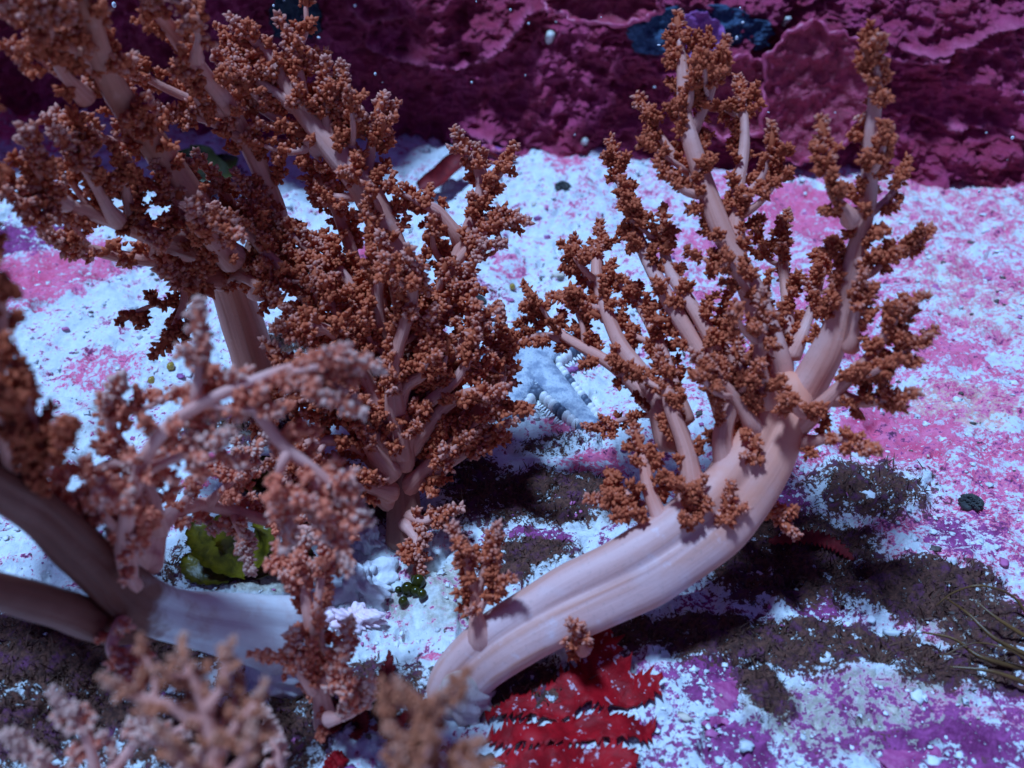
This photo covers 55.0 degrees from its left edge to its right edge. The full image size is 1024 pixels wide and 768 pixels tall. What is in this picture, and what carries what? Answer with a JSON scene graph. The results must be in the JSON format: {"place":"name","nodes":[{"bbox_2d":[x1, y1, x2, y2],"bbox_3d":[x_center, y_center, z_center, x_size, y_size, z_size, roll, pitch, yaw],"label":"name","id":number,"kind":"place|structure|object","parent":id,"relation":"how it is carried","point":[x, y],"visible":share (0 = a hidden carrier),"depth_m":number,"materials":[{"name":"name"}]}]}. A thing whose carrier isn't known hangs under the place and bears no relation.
{"place":"outdoors","nodes":[
{"label":"outdoors","id":0,"kind":"place"},
{"bbox_2d":[0,108,1023,767],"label":"seabed","id":1,"kind":"structure","parent":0,"point":[986,352],"depth_m":5.87,"materials":[{"name":"white sand"}]},
{"bbox_2d":[0,683,290,767],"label":"soft coral","id":2,"kind":"object","parent":1,"relation":"on","point":[136,732],"visible":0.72,"depth_m":3.21},
{"bbox_2d":[148,376,154,383],"bbox_3d":[-2.550,-0.032,6.962,0.049,0.052,0.077,0,35,0],"label":"sea snail","id":3,"kind":"object","parent":1,"relation":"on","point":[151,379],"visible":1,"depth_m":6.94,"materials":[{"name":"gold metal"}]},
{"bbox_2d":[0,0,311,418],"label":"soft coral","id":4,"kind":"object","parent":1,"relation":"on","point":[185,248],"visible":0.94,"depth_m":4.86},
{"bbox_2d":[166,361,174,369],"bbox_3d":[-2.458,-0.133,7.091,0.056,0.059,0.087,0,35,0],"label":"sea snail","id":5,"kind":"object","parent":1,"relation":"on","point":[170,365],"visible":1,"depth_m":7.06,"materials":[{"name":"gold metal"}]},
{"bbox_2d":[94,630,277,767],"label":"soft coral","id":6,"kind":"object","parent":1,"relation":"on","point":[216,742],"visible":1,"depth_m":2.69},
{"bbox_2d":[0,104,388,699],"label":"soft coral","id":7,"kind":"object","parent":1,"relation":"on","point":[128,598],"visible":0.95,"depth_m":3.60},
{"bbox_2d":[178,145,237,181],"bbox_3d":[-3.073,-2.132,9.671,0.729,0.412,0.502,0,35,0],"label":"green alga","id":8,"kind":"object","parent":1,"relation":"on","point":[225,162],"visible":0.3,"depth_m":9.62,"materials":[{"name":"green plant"}]},
{"bbox_2d":[180,514,314,585],"bbox_3d":[-1.467,0.909,5.394,0.727,0.342,0.281,0,35,0],"label":"green alga","id":9,"kind":"object","parent":1,"relation":"on","point":[206,557],"visible":0.46,"depth_m":5.39,"materials":[{"name":"green plant"}]},
{"bbox_2d":[244,455,272,491],"bbox_3d":[-1.563,0.546,5.947,0.332,0.197,0.219,0,35,0],"label":"green alga","id":10,"kind":"object","parent":1,"relation":"on","point":[263,476],"visible":0.15,"depth_m":5.98,"materials":[{"name":"green plant"}]},
{"bbox_2d":[245,521,376,744],"bbox_3d":[-0.850,1.172,4.456,0.554,1.154,0.732,0,35,0],"label":"coral sprig","id":11,"kind":"object","parent":1,"relation":"on","point":[318,668],"visible":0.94,"depth_m":4.27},
{"bbox_2d":[325,606,334,628],"bbox_3d":[-0.996,1.257,5.233,0.188,0.159,0.189,19,39,25],"label":"coralline nodule","id":12,"kind":"object","parent":1,"relation":"on","point":[330,614],"visible":0.19,"depth_m":5.18,"materials":[{"name":"white stone"}]},
{"bbox_2d":[322,750,348,767],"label":"red sponge","id":13,"kind":"object","parent":1,"relation":"on","point":[337,759],"visible":1,"depth_m":4.47},
{"bbox_2d":[311,556,398,611],"bbox_3d":[-0.886,1.127,5.484,0.509,0.327,0.389,0,35,0],"label":"sponge","id":14,"kind":"object","parent":1,"relation":"on","point":[370,581],"visible":0.62,"depth_m":5.39},
{"bbox_2d":[330,601,387,633],"bbox_3d":[-0.815,1.254,5.210,0.296,0.157,0.209,-12,37,-17],"label":"coralline nodule","id":15,"kind":"object","parent":1,"relation":"on","point":[364,616],"visible":0.78,"depth_m":5.18,"materials":[{"name":"white stone"}]},
{"bbox_2d":[348,525,384,554],"bbox_3d":[-0.851,0.917,5.703,0.211,0.234,0.192,-20,40,-26],"label":"sponge","id":16,"kind":"object","parent":1,"relation":"on","point":[369,542],"visible":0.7,"depth_m":5.64},
{"bbox_2d":[201,0,535,579],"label":"soft coral","id":17,"kind":"object","parent":1,"relation":"on","point":[390,306],"visible":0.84,"depth_m":5.33},
{"bbox_2d":[329,650,421,739],"bbox_3d":[-0.634,1.526,4.714,0.484,0.197,0.551,-6,35,-8],"label":"red alga","id":18,"kind":"object","parent":1,"relation":"on","point":[386,671],"visible":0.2,"depth_m":4.66,"materials":[{"name":"red plant"}]},
{"bbox_2d":[395,574,426,606],"bbox_3d":[-0.551,1.125,5.375,0.185,0.138,0.169,0,35,0],"label":"bubble alga","id":19,"kind":"object","parent":1,"relation":"on","point":[415,585],"visible":1,"depth_m":5.35,"materials":[{"name":"green plant"}]},
{"bbox_2d":[374,664,503,767],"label":"soft coral","id":20,"kind":"object","parent":1,"relation":"on","point":[417,743],"visible":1,"depth_m":2.55},
{"bbox_2d":[416,149,498,189],"bbox_3d":[-0.537,-2.196,9.770,0.247,0.292,1.076,25,42,31],"label":"fallen leaf","id":21,"kind":"object","parent":1,"relation":"on","point":[442,171],"visible":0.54,"depth_m":9.68,"materials":[{"name":"plant"}]},
{"bbox_2d":[476,294,486,304],"bbox_3d":[-0.280,-0.662,7.848,0.163,0.110,0.164,0,35,0],"label":"algae tuft","id":22,"kind":"object","parent":1,"relation":"on","point":[481,297],"visible":0.31,"depth_m":7.83,"materials":[{"name":"plant"}]},
{"bbox_2d":[467,144,516,163],"bbox_3d":[-0.294,-2.423,10.293,0.685,0.208,0.252,0,35,0],"label":"coralline plate","id":23,"kind":"object","parent":1,"relation":"on","point":[498,151],"visible":0.2,"depth_m":10.21,"materials":[{"name":"stone"}]},
{"bbox_2d":[0,151,1023,767],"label":"turf algae","id":24,"kind":"object","parent":1,"relation":"on","point":[530,683],"visible":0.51,"depth_m":5.09,"materials":[{"name":"brown plant"}]},
{"bbox_2d":[0,139,1023,767],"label":"coral rubble","id":25,"kind":"object","parent":1,"relation":"on","point":[918,695],"visible":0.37,"depth_m":5.70,"materials":[{"name":"white stone"}]},
{"bbox_2d":[509,283,515,289],"bbox_3d":[0.004,-0.801,8.041,0.051,0.053,0.079,0,35,0],"label":"sea snail","id":26,"kind":"object","parent":1,"relation":"on","point":[512,286],"visible":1,"depth_m":8.01,"materials":[{"name":"gold metal"}]},
{"bbox_2d":[481,320,603,429],"bbox_3d":[0.203,-0.076,6.955,0.921,0.176,1.377,0,35,0],"label":"sea star","id":27,"kind":"object","parent":1,"relation":"on","point":[547,379],"visible":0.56,"depth_m":6.74,"materials":[{"name":"white"}]},
{"bbox_2d":[554,181,571,190],"bbox_3d":[0.493,-1.912,9.517,0.168,0.111,0.169,0,35,0],"label":"algae tuft","id":28,"kind":"object","parent":1,"relation":"on","point":[563,185],"visible":1,"depth_m":9.47,"materials":[{"name":"plant"}]},
{"bbox_2d":[485,629,662,767],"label":"red alga","id":29,"kind":"object","parent":1,"relation":"on","point":[615,682],"visible":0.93,"depth_m":4.65,"materials":[{"name":"red plant"}]},
{"bbox_2d":[426,8,941,727],"bbox_3d":[0.784,-0.142,4.859,2.422,2.991,2.297,0,35,0],"label":"soft coral","id":30,"kind":"object","parent":1,"relation":"on","point":[770,408],"visible":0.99,"depth_m":4.72},
{"bbox_2d":[693,677,768,731],"bbox_3d":[0.998,1.544,4.828,0.500,0.123,0.355,0,35,0],"label":"coralline rock","id":31,"kind":"object","parent":1,"relation":"on","point":[729,691],"visible":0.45,"depth_m":4.76,"materials":[{"name":"purple stone"}]},
{"bbox_2d":[768,529,854,559],"bbox_3d":[1.697,0.887,5.531,0.482,0.093,0.126,12,37,17],"label":"red frond","id":32,"kind":"object","parent":1,"relation":"on","point":[818,538],"visible":0.88,"depth_m":5.52,"materials":[{"name":"red plant"}]},
{"bbox_2d":[878,745,941,767],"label":"coralline rock","id":33,"kind":"object","parent":1,"relation":"on","point":[890,758],"visible":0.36,"depth_m":4.52,"materials":[{"name":"purple stone"}]},
{"bbox_2d":[958,493,984,511],"bbox_3d":[2.794,0.719,5.980,0.152,0.092,0.153,0,35,0],"label":"algae tuft","id":34,"kind":"object","parent":1,"relation":"on","point":[970,501],"visible":1,"depth_m":5.95,"materials":[{"name":"plant"}]},
{"bbox_2d":[922,584,1023,684],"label":"brown alga","id":35,"kind":"object","parent":1,"relation":"on","point":[1015,650],"visible":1,"depth_m":4.92,"materials":[{"name":"brown plant"}]},
{"bbox_2d":[38,0,1023,273],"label":"drifting specks","id":36,"kind":"object","parent":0,"point":[472,82],"visible":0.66,"depth_m":6.83,"materials":[{"name":"white"}]},
{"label":"ground","id":37,"kind":"structure","parent":0,"visible":0},
{"bbox_2d":[0,0,1023,188],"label":"rock wall","id":38,"kind":"structure","parent":37,"relation":"on","point":[955,85],"depth_m":10.17,"materials":[{"name":"purple stone"}]},
{"bbox_2d":[268,0,322,38],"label":"algal film patch","id":39,"kind":"object","parent":38,"relation":"attached to","point":[291,10],"visible":0.58,"depth_m":10.46,"materials":[{"name":"plant"}]},
{"bbox_2d":[545,30,554,44],"bbox_3d":[0.392,-3.571,10.142,0.099,0.172,0.186,0,35,0],"label":"tube worm","id":40,"kind":"object","parent":38,"relation":"attached to","point":[550,35],"visible":1,"depth_m":10.07},
{"bbox_2d":[581,137,588,145],"bbox_3d":[0.756,-2.516,10.273,0.080,0.158,0.174,0,35,0],"label":"tube worm","id":41,"kind":"object","parent":38,"relation":"attached to","point":[584,141],"visible":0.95,"depth_m":10.19},
{"bbox_2d":[540,0,664,28],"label":"coralline plate","id":42,"kind":"object","parent":38,"relation":"attached to","point":[614,14],"visible":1,"depth_m":9.54,"materials":[{"name":"pink stone"}]},
{"bbox_2d":[676,10,724,56],"bbox_3d":[1.840,-3.426,9.653,0.511,0.443,0.295,0,35,0],"label":"coralline plate","id":43,"kind":"object","parent":38,"relation":"attached to","point":[695,19],"visible":0.3,"depth_m":9.62,"materials":[{"name":"purple stone"}]},
{"bbox_2d":[626,4,775,54],"bbox_3d":[1.889,-3.531,9.851,1.490,0.502,0.234,-2,35,-3],"label":"encrusting sponge","id":44,"kind":"object","parent":38,"relation":"attached to","point":[645,37],"visible":0.44,"depth_m":9.81},
{"bbox_2d":[692,53,781,142],"bbox_3d":[2.219,-2.859,9.769,0.966,0.835,0.375,0,35,0],"label":"coralline plate","id":45,"kind":"object","parent":38,"relation":"attached to","point":[748,66],"visible":0.22,"depth_m":9.78,"materials":[{"name":"pink stone"}]},
{"bbox_2d":[781,15,790,26],"bbox_3d":[2.738,-3.627,9.848,0.064,0.151,0.167,-3,35,-4],"label":"tube worm","id":46,"kind":"object","parent":38,"relation":"attached to","point":[785,21],"visible":0.98,"depth_m":9.79},
{"bbox_2d":[758,18,868,165],"bbox_3d":[2.990,-2.854,9.661,1.182,1.392,0.478,0,35,0],"label":"coralline plate","id":47,"kind":"object","parent":38,"relation":"attached to","point":[811,73],"visible":0.83,"depth_m":9.67,"materials":[{"name":"pink stone"}]}
]}

